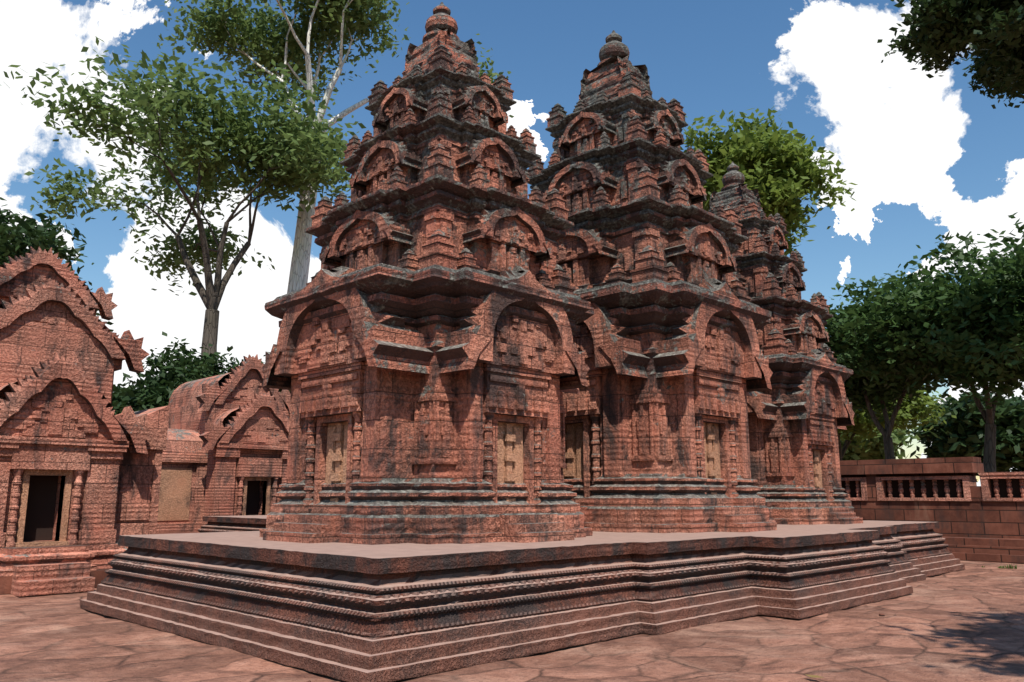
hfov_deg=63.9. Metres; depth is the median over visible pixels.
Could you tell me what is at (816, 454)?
tower doors
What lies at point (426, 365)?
tower
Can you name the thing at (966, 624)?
ground
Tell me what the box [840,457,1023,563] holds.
enclosure wall
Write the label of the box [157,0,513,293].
tree
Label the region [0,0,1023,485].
sky
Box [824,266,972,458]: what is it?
tree
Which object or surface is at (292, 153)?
tall dark tree
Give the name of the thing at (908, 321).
tree
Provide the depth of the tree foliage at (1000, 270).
26.39 m
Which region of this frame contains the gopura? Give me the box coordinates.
[156,354,290,533]
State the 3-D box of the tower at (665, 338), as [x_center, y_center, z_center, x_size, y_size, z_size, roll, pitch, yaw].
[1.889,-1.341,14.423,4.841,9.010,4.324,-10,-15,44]
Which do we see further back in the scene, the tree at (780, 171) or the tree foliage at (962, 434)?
the tree foliage at (962, 434)
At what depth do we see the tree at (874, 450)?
86.96 m
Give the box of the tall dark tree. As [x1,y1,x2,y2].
[4,36,365,364]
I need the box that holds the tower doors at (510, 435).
[325,422,522,501]
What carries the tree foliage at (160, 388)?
on the ground
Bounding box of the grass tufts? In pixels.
[982,563,1016,568]
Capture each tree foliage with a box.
[111,331,240,414]
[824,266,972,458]
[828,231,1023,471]
[877,212,1023,397]
[903,391,1023,482]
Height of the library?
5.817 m
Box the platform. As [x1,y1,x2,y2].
[79,515,964,681]
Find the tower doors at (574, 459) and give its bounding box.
[563,422,720,494]
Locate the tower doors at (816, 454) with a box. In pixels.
[812,449,822,498]
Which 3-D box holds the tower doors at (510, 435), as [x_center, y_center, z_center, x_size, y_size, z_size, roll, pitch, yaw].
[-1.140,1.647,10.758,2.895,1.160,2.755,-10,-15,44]
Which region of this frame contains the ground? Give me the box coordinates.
[0,560,1023,681]
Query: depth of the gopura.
22.98 m
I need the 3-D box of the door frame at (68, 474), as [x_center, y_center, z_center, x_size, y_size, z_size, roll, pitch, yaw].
[-7.371,2.637,12.903,0.300,1.210,0.760,-10,-15,44]
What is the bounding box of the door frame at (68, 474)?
[15,469,72,546]
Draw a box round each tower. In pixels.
[259,2,593,544]
[527,30,776,532]
[709,162,862,524]
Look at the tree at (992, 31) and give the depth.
19.39 m
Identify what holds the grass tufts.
on the ground
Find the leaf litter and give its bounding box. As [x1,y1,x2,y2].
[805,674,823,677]
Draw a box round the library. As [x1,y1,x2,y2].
[0,246,169,596]
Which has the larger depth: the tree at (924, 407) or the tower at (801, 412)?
the tree at (924, 407)
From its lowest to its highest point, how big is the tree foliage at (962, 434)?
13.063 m
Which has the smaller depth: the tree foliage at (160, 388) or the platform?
the platform

